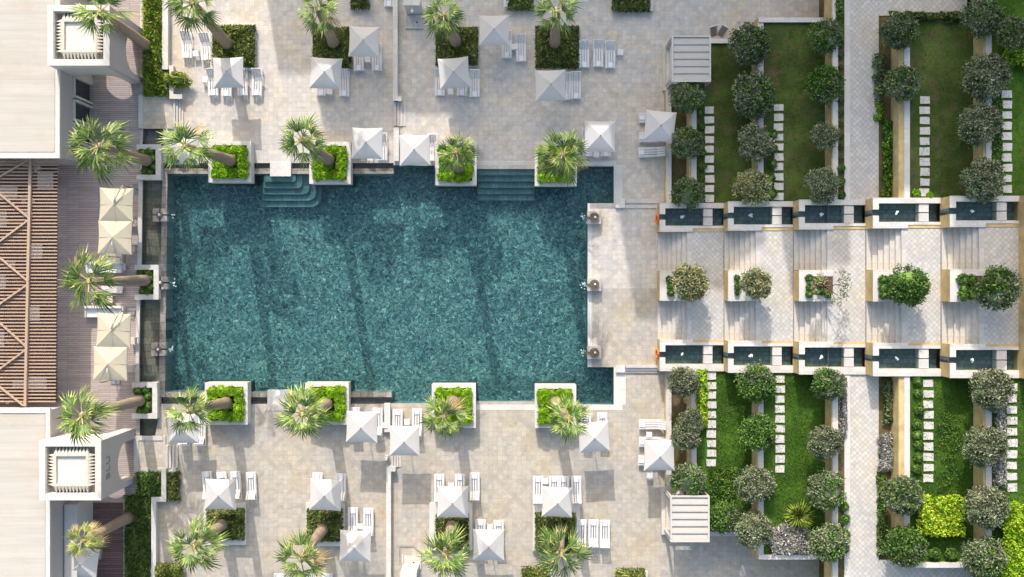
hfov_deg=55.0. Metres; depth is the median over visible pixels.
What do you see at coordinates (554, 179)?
box shrub
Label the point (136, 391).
box shrub
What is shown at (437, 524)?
stone planter
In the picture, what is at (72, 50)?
gate tower
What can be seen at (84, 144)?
window
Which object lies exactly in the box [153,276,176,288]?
fountain plinth
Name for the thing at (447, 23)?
palm tree
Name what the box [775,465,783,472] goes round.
stepping stone
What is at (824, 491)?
round tree
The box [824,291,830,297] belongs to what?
grass tuft
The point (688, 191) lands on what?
round tree
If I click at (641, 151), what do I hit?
sun lounger
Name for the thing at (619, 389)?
pool edge paving
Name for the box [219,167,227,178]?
box shrub
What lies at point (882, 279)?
grass tuft
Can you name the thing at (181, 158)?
parasol
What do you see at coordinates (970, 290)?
grass tuft
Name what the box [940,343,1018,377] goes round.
fountain basin
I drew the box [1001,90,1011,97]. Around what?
stepping stone
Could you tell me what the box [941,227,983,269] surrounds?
stone stairs
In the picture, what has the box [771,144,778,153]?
grass tuft
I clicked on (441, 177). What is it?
box shrub
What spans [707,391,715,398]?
stepping stone
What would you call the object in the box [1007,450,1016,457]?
stepping stone
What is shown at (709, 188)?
stepping stone
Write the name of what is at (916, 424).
grass tuft
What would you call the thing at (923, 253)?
stair landing
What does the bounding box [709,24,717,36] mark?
folded chair
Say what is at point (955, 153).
lawn
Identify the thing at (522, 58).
sun lounger
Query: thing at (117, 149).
palm tree
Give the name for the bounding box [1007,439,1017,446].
stepping stone
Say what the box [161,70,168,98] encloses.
ornamental grass
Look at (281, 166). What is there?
entry slab
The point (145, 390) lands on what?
box shrub
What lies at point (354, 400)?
gutter floor
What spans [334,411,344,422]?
box shrub
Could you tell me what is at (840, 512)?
earth bed
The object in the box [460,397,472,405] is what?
box shrub
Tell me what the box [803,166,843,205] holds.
round tree
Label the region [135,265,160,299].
stone planter
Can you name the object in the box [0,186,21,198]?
dining table
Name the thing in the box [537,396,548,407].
box shrub
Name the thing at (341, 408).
box shrub
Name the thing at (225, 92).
sun lounger
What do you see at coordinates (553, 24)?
palm tree
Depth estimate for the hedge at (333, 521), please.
69.41 m
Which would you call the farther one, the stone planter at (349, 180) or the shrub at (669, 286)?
the stone planter at (349, 180)
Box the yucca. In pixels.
[783,498,816,532]
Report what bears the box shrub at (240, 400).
in the stone planter at (248, 386)
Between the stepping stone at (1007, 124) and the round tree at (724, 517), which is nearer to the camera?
the stepping stone at (1007, 124)
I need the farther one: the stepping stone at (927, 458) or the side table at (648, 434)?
the side table at (648, 434)
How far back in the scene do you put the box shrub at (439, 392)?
68.75 m
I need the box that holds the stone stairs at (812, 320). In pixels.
[793,301,831,341]
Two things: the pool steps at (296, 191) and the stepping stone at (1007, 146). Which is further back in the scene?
the pool steps at (296, 191)
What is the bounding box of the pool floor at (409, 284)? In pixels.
[172,168,611,401]
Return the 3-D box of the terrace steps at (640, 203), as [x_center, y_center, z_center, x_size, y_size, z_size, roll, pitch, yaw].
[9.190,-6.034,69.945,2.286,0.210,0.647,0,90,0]
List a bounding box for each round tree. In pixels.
[666,366,701,398]
[667,459,706,495]
[668,82,705,113]
[668,125,704,159]
[669,175,705,210]
[669,420,700,451]
[670,263,709,302]
[676,408,703,433]
[710,499,741,535]
[726,21,771,67]
[730,167,772,207]
[731,67,777,122]
[733,359,777,405]
[734,464,777,504]
[734,508,773,549]
[737,121,775,163]
[737,412,776,451]
[739,264,774,300]
[803,64,845,107]
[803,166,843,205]
[806,17,844,56]
[806,425,844,461]
[806,468,846,512]
[806,521,850,564]
[809,120,840,151]
[810,267,853,306]
[810,365,846,401]
[878,11,919,50]
[880,474,926,519]
[880,523,928,568]
[882,63,922,103]
[883,263,933,308]
[954,102,1004,148]
[958,0,1005,39]
[958,156,1008,205]
[959,535,1009,576]
[960,52,1012,102]
[960,425,1009,469]
[963,485,1011,532]
[968,368,1016,414]
[972,263,1022,312]
[995,14,1023,52]
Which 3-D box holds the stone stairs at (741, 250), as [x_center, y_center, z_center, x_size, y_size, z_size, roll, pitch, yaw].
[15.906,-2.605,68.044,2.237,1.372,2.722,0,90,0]
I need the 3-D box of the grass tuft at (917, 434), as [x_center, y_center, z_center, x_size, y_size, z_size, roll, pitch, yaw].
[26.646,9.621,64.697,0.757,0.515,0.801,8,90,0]
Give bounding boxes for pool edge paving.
[476,161,625,409]
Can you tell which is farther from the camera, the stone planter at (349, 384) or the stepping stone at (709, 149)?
the stone planter at (349, 384)
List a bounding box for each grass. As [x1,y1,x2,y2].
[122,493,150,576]
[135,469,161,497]
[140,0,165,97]
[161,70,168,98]
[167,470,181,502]
[707,0,1023,576]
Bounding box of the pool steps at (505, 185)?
[477,170,534,200]
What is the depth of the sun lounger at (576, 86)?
69.65 m
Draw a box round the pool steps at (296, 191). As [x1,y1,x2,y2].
[262,174,322,207]
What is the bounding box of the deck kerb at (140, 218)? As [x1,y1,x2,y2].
[135,180,142,381]
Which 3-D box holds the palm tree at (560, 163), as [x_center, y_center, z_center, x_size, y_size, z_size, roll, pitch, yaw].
[3.184,-8.354,64.874,4.128,8.458,4.027,0,90,0]
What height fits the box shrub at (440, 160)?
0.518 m
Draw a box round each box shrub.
[132,387,141,394]
[136,270,142,274]
[136,407,141,413]
[138,148,145,153]
[138,288,145,293]
[140,167,146,174]
[140,386,149,393]
[141,408,148,414]
[143,269,151,274]
[143,289,152,293]
[144,391,151,399]
[144,400,151,409]
[145,147,153,154]
[146,168,154,174]
[146,283,153,291]
[148,274,153,282]
[149,153,155,162]
[149,163,155,170]
[206,385,217,397]
[206,396,219,400]
[207,411,218,421]
[210,168,220,179]
[211,144,220,150]
[211,161,221,169]
[216,385,227,397]
[217,411,226,421]
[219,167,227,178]
[220,144,228,152]
[222,163,232,168]
[225,411,234,422]
[226,385,235,396]
[227,143,238,156]
[227,167,238,179]
[232,403,244,414]
[233,386,244,396]
[233,412,244,422]
[234,396,244,404]
[236,159,250,169]
[237,145,247,155]
[237,153,247,162]
[237,168,249,179]
[309,387,319,396]
[311,162,321,170]
[312,169,322,181]
[317,386,326,397]
[320,162,332,170]
[321,169,329,179]
[322,145,329,153]
[325,386,335,398]
[325,410,336,421]
[329,144,338,156]
[329,169,337,179]
[333,395,346,404]
[334,384,346,396]
[334,402,346,414]
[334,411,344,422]
[335,161,347,170]
[336,154,347,162]
[337,146,347,155]
[337,170,346,180]
[434,387,445,398]
[434,407,442,414]
[434,414,444,424]
[436,144,447,156]
[436,171,448,181]
[438,155,448,163]
[438,163,448,170]
[444,388,453,399]
[445,414,454,425]
[447,145,454,155]
[447,169,457,181]
[452,386,462,398]
[455,172,465,183]
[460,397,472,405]
[461,387,472,398]
[462,170,472,181]
[462,405,472,414]
[462,415,473,423]
[463,162,473,172]
[536,388,548,399]
[536,415,548,425]
[537,172,547,182]
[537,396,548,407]
[537,406,548,416]
[546,172,557,183]
[547,389,556,399]
[555,147,564,155]
[555,388,564,398]
[557,172,563,182]
[563,388,572,398]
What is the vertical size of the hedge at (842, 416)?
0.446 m
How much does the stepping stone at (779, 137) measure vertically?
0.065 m
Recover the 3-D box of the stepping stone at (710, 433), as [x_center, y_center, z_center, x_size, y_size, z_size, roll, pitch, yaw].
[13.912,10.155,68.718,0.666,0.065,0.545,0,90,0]
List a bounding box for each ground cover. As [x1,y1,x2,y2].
[709,466,736,502]
[936,412,961,492]
[991,99,1003,195]
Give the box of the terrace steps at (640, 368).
[625,365,657,372]
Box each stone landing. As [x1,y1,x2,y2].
[134,435,176,472]
[138,95,173,128]
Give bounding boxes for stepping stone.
[704,116,713,123]
[705,106,713,113]
[705,126,713,133]
[705,136,713,142]
[705,146,713,152]
[705,156,713,162]
[705,165,713,172]
[705,175,713,182]
[705,185,713,191]
[705,195,713,201]
[706,430,715,437]
[706,459,715,465]
[707,372,715,379]
[707,382,715,388]
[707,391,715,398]
[707,401,716,407]
[707,420,715,427]
[707,440,715,446]
[707,450,715,456]
[708,411,715,417]
[773,193,783,199]
[774,104,783,110]
[774,113,783,120]
[774,123,782,130]
[774,134,782,140]
[774,143,782,150]
[774,153,783,160]
[774,163,782,170]
[774,173,783,180]
[774,183,783,189]
[775,375,784,382]
[775,385,784,392]
[775,396,784,402]
[775,405,784,412]
[775,415,784,422]
[775,425,784,431]
[775,435,784,442]
[775,445,784,452]
[775,455,784,462]
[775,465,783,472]
[919,107,929,113]
[919,147,929,155]
[919,158,929,165]
[919,188,928,195]
[920,96,929,103]
[920,117,929,123]
[920,127,929,134]
[920,137,928,144]
[920,168,929,175]
[920,178,929,185]
[923,379,932,386]
[923,390,933,397]
[923,401,932,407]
[923,411,933,418]
[923,422,933,428]
[923,432,932,439]
[923,442,933,450]
[923,453,933,460]
[923,464,933,470]
[923,474,932,481]
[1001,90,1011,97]
[1001,122,1011,129]
[1001,132,1011,139]
[1001,143,1011,150]
[1001,153,1011,161]
[1002,100,1011,108]
[1002,111,1011,118]
[1002,185,1011,192]
[1003,164,1011,171]
[1003,175,1011,181]
[1006,394,1016,402]
[1006,473,1016,479]
[1007,406,1016,413]
[1007,416,1016,424]
[1007,428,1016,435]
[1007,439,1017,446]
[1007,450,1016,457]
[1007,462,1016,468]
[1007,483,1016,491]
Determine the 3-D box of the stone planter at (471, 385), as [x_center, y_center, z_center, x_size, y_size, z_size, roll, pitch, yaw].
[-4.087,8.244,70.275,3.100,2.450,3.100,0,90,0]
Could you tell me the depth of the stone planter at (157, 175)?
69.50 m
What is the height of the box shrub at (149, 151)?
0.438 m
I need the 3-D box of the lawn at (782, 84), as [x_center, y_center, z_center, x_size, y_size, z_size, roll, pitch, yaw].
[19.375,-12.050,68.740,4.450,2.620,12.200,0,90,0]
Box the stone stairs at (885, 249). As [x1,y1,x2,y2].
[865,228,905,269]
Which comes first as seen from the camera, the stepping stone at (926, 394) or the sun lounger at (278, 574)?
the stepping stone at (926, 394)
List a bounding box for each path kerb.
[844,0,849,199]
[844,375,849,576]
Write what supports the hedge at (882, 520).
on the earth bed at (883, 429)
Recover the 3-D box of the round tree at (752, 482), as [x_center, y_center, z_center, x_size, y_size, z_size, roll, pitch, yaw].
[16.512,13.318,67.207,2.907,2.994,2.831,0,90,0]
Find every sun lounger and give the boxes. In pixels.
[177,443,189,445]
[179,30,192,58]
[193,418,206,445]
[198,32,211,60]
[201,471,212,499]
[206,68,218,95]
[216,471,226,478]
[221,88,231,95]
[230,471,242,498]
[237,68,247,95]
[245,472,257,499]
[251,68,262,95]
[274,573,283,576]
[312,472,322,478]
[316,88,325,95]
[322,573,332,576]
[336,473,345,500]
[339,68,349,95]
[348,507,357,530]
[350,407,359,411]
[353,56,363,70]
[363,508,373,535]
[372,43,381,70]
[373,408,382,435]
[377,132,387,160]
[384,0,392,6]
[392,409,402,425]
[412,408,421,435]
[427,133,436,160]
[434,474,443,501]
[435,68,444,95]
[455,474,464,486]
[457,87,466,95]
[469,69,479,96]
[469,472,479,500]
[475,519,485,529]
[494,520,503,529]
[502,30,511,57]
[504,0,508,7]
[516,33,525,61]
[533,476,542,503]
[549,476,558,486]
[559,476,568,486]
[565,72,570,99]
[571,71,580,98]
[571,476,581,503]
[576,519,586,546]
[579,40,588,67]
[582,129,592,156]
[588,519,598,546]
[593,39,603,66]
[597,412,606,421]
[599,520,609,547]
[600,151,610,156]
[605,40,615,67]
[638,146,665,157]
[638,455,643,465]
[639,113,645,122]
[639,132,664,142]
[639,419,665,429]
[639,437,665,446]
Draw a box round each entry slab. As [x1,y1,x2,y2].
[267,389,289,410]
[270,156,292,176]
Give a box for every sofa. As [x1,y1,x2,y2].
[84,306,125,316]
[85,261,124,272]
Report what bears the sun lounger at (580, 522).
on the pool terrace at (507, 116)
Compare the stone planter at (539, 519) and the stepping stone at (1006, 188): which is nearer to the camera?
the stepping stone at (1006, 188)
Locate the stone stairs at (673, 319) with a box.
[657,300,690,339]
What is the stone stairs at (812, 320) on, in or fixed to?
on the stair landing at (923, 253)
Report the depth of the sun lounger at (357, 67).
69.65 m
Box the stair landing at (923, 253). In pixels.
[691,227,1018,343]
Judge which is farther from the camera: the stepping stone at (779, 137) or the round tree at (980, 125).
the stepping stone at (779, 137)
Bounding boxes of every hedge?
[150,562,184,576]
[204,502,246,544]
[210,23,256,70]
[306,502,344,545]
[311,25,351,68]
[349,0,369,10]
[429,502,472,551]
[435,25,478,66]
[506,0,535,11]
[520,564,551,576]
[533,25,579,69]
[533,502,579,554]
[611,0,652,13]
[615,567,647,576]
[696,368,707,428]
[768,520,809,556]
[835,0,843,41]
[838,376,847,438]
[872,53,886,103]
[873,101,883,121]
[875,471,887,555]
[877,431,893,472]
[881,119,892,197]
[881,377,892,425]
[888,10,961,23]
[916,494,966,537]
[992,405,1007,488]
[996,499,1023,576]
[1002,44,1023,70]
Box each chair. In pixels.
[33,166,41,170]
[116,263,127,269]
[127,365,134,371]
[130,337,137,344]
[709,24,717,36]
[717,24,729,38]
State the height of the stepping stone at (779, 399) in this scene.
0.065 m
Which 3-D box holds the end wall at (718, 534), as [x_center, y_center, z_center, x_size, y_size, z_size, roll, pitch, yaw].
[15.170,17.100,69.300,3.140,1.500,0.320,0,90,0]
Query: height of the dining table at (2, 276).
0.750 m
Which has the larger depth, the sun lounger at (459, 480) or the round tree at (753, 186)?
the sun lounger at (459, 480)
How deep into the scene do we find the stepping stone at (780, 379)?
67.36 m
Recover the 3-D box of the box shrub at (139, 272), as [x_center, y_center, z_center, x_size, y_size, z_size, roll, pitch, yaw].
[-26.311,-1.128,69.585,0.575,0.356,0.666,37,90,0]
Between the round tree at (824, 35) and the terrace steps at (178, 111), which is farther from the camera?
the terrace steps at (178, 111)
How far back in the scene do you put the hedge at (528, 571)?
69.41 m
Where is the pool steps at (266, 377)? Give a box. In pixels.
[249,365,322,390]
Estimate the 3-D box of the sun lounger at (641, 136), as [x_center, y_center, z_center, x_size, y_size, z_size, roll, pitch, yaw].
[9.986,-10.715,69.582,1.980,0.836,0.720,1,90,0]
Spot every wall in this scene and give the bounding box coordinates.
[64,500,92,576]
[140,129,613,404]
[151,467,167,576]
[162,0,183,99]
[384,403,390,431]
[386,465,395,576]
[393,0,401,101]
[394,128,398,160]
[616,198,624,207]
[616,365,624,371]
[664,45,670,202]
[664,371,670,531]
[686,110,696,181]
[686,371,696,463]
[710,530,737,535]
[711,39,731,44]
[749,547,815,558]
[751,18,763,200]
[751,399,763,558]
[758,18,825,23]
[824,0,837,199]
[824,394,837,576]
[891,10,909,197]
[891,376,909,564]
[911,562,962,567]
[972,3,991,195]
[973,378,991,542]
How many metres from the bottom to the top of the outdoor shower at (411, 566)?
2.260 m
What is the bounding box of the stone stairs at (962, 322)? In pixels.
[941,301,983,343]
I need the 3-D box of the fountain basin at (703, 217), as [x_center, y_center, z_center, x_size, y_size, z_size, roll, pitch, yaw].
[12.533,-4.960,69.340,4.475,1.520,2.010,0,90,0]
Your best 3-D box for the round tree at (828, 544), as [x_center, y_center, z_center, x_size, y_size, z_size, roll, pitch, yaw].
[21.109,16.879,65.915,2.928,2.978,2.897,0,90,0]
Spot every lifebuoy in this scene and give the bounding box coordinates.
[655,214,658,223]
[655,349,658,358]
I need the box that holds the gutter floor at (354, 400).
[163,164,395,402]
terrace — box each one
[89,0,940,576]
[1014,195,1023,378]
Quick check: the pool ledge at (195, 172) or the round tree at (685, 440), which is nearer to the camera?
the round tree at (685, 440)
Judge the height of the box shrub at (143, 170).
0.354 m
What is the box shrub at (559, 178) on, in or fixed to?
in the stone planter at (546, 185)
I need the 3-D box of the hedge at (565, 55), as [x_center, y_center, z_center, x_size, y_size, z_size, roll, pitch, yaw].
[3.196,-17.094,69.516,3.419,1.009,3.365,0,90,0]
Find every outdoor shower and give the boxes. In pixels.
[400,554,420,576]
[403,0,423,28]
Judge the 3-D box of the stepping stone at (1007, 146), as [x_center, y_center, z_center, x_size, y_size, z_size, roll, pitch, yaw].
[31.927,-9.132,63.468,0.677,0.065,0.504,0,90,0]
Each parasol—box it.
[73,547,101,576]
[93,346,127,383]
[96,306,140,347]
[98,220,132,261]
[99,184,137,221]
[167,413,198,443]
[168,136,198,164]
[205,479,235,509]
[213,57,244,88]
[309,57,341,89]
[309,478,341,510]
[339,530,371,561]
[346,411,377,442]
[348,26,379,57]
[351,127,382,158]
[389,426,419,455]
[399,135,429,165]
[437,56,470,89]
[437,486,468,517]
[473,529,503,560]
[479,15,508,45]
[535,69,566,100]
[542,486,572,517]
[578,421,609,452]
[584,120,615,151]
[643,109,676,142]
[644,440,674,470]
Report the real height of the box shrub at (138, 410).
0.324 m
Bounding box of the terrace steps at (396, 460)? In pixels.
[391,455,400,466]
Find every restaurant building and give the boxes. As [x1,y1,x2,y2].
[0,0,92,164]
[0,402,79,576]
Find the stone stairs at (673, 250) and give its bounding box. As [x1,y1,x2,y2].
[657,232,690,270]
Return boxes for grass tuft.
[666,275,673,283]
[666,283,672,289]
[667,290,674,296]
[697,108,703,116]
[697,162,707,170]
[697,175,705,183]
[699,123,705,129]
[699,149,705,156]
[733,274,740,281]
[733,282,741,289]
[766,173,775,181]
[767,159,777,168]
[768,129,777,137]
[769,188,777,197]
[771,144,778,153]
[804,274,813,281]
[805,283,813,289]
[805,290,813,297]
[816,287,824,295]
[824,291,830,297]
[837,52,844,58]
[837,164,845,171]
[837,190,845,197]
[838,98,844,105]
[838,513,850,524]
[839,177,845,185]
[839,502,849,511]
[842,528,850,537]
[877,274,887,283]
[878,284,887,291]
[878,291,888,299]
[911,418,921,428]
[911,429,922,439]
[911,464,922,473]
[912,189,921,196]
[912,376,922,386]
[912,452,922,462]
[913,389,922,397]
[913,403,924,415]
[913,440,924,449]
[925,192,932,197]
[927,547,940,559]
[944,545,957,559]
[956,273,969,285]
[957,290,970,301]
[959,284,968,291]
[967,274,978,286]
[967,286,976,299]
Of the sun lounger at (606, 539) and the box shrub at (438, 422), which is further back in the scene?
the sun lounger at (606, 539)
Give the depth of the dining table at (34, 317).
69.25 m
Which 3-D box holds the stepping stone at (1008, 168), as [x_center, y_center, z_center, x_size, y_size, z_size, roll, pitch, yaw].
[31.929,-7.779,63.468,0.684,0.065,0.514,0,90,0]
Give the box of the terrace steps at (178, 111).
[173,99,183,126]
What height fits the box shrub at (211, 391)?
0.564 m
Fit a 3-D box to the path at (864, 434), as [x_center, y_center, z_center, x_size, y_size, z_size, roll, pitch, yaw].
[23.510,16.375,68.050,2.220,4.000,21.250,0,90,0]
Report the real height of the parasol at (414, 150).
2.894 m
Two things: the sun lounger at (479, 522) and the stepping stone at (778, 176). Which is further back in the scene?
the sun lounger at (479, 522)
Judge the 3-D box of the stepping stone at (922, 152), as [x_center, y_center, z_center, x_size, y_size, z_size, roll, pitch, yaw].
[27.173,-9.031,64.817,0.672,0.065,0.550,0,90,0]
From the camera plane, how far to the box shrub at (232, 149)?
68.74 m
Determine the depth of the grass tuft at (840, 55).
65.91 m
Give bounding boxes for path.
[850,0,878,199]
[850,374,878,576]
[879,0,966,15]
[879,559,972,576]
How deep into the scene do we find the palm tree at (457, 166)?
61.65 m
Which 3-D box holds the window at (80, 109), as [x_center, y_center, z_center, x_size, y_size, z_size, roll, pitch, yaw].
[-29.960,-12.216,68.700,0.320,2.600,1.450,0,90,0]
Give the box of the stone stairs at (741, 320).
[724,301,759,340]
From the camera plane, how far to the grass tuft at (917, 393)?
64.59 m
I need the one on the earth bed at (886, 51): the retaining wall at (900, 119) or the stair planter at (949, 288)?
the retaining wall at (900, 119)
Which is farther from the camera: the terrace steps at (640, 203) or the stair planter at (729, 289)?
the terrace steps at (640, 203)
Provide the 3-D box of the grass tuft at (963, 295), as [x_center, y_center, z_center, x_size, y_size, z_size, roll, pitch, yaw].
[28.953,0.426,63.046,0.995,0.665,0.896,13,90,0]
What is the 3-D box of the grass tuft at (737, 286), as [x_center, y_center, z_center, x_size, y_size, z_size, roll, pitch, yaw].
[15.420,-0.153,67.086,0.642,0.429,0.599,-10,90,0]
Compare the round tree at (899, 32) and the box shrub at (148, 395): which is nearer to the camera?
the round tree at (899, 32)
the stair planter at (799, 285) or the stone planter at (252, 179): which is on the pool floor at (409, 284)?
the stone planter at (252, 179)
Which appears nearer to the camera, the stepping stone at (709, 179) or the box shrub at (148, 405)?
the stepping stone at (709, 179)
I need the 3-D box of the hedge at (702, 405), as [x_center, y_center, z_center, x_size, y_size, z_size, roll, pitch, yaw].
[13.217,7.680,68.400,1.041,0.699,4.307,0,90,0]
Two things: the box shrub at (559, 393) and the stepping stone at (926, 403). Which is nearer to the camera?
the stepping stone at (926, 403)
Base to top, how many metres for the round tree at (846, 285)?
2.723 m
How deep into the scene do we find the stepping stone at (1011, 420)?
63.44 m
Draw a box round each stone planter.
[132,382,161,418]
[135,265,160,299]
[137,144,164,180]
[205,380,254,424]
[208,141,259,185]
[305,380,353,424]
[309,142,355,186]
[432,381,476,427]
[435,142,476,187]
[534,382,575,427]
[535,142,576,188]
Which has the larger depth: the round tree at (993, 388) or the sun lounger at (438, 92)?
the sun lounger at (438, 92)
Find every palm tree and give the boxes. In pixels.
[56,245,151,315]
[56,382,146,446]
[62,512,134,559]
[64,113,154,186]
[67,0,151,50]
[156,121,236,171]
[163,0,233,49]
[164,512,230,574]
[165,382,233,435]
[273,380,335,441]
[274,523,334,576]
[278,113,335,171]
[297,0,345,47]
[415,520,474,576]
[418,395,472,439]
[422,0,467,46]
[435,131,480,175]
[531,129,590,187]
[532,0,583,48]
[533,524,595,576]
[545,393,592,443]
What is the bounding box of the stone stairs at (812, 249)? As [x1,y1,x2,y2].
[793,230,831,269]
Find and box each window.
[73,76,92,104]
[73,100,92,124]
[73,122,91,146]
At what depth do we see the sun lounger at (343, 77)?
69.65 m
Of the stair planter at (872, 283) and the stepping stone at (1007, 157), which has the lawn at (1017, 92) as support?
the stepping stone at (1007, 157)
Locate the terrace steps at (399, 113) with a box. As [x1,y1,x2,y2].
[394,101,405,125]
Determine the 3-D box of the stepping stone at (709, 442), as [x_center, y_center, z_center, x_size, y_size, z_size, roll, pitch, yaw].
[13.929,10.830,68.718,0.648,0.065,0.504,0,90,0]
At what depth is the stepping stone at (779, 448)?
67.36 m
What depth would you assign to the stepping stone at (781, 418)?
67.36 m
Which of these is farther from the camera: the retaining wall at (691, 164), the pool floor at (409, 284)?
the pool floor at (409, 284)
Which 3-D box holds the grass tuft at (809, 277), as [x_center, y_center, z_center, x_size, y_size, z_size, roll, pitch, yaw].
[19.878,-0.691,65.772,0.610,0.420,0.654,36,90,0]
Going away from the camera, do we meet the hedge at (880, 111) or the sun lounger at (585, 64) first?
the hedge at (880, 111)
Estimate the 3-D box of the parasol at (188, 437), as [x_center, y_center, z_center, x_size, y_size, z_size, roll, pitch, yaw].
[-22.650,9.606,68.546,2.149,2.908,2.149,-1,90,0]
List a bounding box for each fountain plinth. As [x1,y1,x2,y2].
[151,341,173,355]
[153,208,175,222]
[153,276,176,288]
[580,211,600,223]
[580,278,600,290]
[581,346,600,358]
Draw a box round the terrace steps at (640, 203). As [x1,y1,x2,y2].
[625,199,657,207]
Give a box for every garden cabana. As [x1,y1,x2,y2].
[661,486,709,541]
[662,35,710,91]
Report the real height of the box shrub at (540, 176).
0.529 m
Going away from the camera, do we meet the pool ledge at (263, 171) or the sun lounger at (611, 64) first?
the sun lounger at (611, 64)
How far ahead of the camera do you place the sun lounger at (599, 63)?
69.65 m
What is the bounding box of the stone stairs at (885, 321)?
[865,301,905,342]
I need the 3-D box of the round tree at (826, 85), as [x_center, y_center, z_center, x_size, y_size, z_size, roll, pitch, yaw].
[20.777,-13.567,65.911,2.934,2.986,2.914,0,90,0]
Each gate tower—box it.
[39,428,134,499]
[47,5,142,83]
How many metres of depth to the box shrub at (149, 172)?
69.53 m
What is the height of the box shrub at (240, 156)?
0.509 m
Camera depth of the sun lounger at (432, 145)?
69.59 m
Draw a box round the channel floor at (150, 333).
[140,130,166,434]
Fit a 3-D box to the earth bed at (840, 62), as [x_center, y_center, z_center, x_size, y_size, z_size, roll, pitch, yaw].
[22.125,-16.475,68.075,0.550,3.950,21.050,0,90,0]
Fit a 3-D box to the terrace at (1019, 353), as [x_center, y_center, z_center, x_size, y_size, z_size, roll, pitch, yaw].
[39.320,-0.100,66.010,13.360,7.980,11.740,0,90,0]
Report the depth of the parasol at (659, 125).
67.50 m
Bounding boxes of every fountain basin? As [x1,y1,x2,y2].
[657,203,723,232]
[657,339,723,370]
[723,201,792,231]
[723,340,792,372]
[793,200,865,230]
[793,341,865,374]
[865,198,940,228]
[865,342,940,375]
[940,196,1018,227]
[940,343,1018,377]
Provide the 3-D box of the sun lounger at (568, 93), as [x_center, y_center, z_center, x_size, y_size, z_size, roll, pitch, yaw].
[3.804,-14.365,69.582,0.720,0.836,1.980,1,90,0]
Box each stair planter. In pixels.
[657,271,686,300]
[724,270,760,300]
[793,270,832,300]
[865,270,904,301]
[940,269,985,301]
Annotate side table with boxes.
[192,50,199,56]
[202,76,207,82]
[326,89,332,94]
[357,522,362,528]
[382,422,387,427]
[404,418,409,424]
[487,523,492,529]
[511,44,516,49]
[542,477,547,483]
[593,151,598,157]
[617,49,622,55]
[646,431,651,437]
[646,472,652,478]
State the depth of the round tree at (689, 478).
67.31 m
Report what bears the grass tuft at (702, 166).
on the lawn at (727, 163)
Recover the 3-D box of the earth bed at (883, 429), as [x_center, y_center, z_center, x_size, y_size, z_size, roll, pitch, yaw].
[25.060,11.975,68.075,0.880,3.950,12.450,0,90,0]
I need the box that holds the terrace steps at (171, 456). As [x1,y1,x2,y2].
[165,445,177,467]
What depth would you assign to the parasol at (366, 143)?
67.41 m
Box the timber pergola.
[0,159,57,405]
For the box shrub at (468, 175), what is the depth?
68.75 m
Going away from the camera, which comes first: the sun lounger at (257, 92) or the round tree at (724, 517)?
the round tree at (724, 517)
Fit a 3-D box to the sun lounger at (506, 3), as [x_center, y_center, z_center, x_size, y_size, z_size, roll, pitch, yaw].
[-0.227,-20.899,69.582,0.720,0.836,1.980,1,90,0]
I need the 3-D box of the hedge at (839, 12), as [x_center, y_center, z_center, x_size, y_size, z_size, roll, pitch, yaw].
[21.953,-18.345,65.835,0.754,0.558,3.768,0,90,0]
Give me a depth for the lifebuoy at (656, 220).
69.14 m
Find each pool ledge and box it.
[159,168,173,396]
[166,390,204,396]
[168,168,207,175]
[251,390,301,396]
[254,168,308,175]
[351,390,393,396]
[353,168,395,175]
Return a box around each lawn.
[695,45,751,202]
[696,371,751,529]
[764,24,824,200]
[764,373,824,552]
[910,12,972,204]
[910,376,972,561]
[967,0,1023,195]
[973,378,1023,576]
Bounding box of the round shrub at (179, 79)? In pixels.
[164,70,192,88]
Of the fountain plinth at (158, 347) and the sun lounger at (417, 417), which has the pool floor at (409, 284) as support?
the fountain plinth at (158, 347)
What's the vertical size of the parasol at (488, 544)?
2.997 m
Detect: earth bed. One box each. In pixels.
[671,106,685,202]
[671,376,685,484]
[819,0,843,199]
[819,376,843,576]
[879,16,890,197]
[879,376,890,558]
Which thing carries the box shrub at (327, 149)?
in the stone planter at (349, 180)
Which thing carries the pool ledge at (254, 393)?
on the pool floor at (409, 284)
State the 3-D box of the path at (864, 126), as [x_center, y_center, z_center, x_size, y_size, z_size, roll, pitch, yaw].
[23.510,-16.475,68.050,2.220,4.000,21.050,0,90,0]
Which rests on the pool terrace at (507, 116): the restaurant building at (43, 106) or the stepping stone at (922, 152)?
the restaurant building at (43, 106)
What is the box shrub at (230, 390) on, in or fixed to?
in the stone planter at (248, 386)
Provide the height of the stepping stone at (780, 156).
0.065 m
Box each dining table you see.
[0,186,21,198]
[0,211,6,225]
[0,275,9,287]
[0,334,8,345]
[12,382,23,386]
[28,376,49,388]
[29,307,43,320]
[31,245,45,258]
[37,173,56,187]
[101,286,122,292]
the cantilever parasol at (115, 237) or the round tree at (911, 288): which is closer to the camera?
the round tree at (911, 288)
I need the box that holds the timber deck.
[0,0,139,576]
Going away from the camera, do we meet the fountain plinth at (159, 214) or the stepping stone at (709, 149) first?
the stepping stone at (709, 149)
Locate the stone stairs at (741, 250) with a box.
[724,231,759,270]
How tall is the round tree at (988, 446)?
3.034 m
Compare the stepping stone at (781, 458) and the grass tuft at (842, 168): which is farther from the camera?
the stepping stone at (781, 458)
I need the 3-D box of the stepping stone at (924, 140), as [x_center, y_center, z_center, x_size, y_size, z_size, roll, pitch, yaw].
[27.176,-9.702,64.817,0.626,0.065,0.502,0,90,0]
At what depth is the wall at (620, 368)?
69.80 m
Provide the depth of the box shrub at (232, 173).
68.75 m

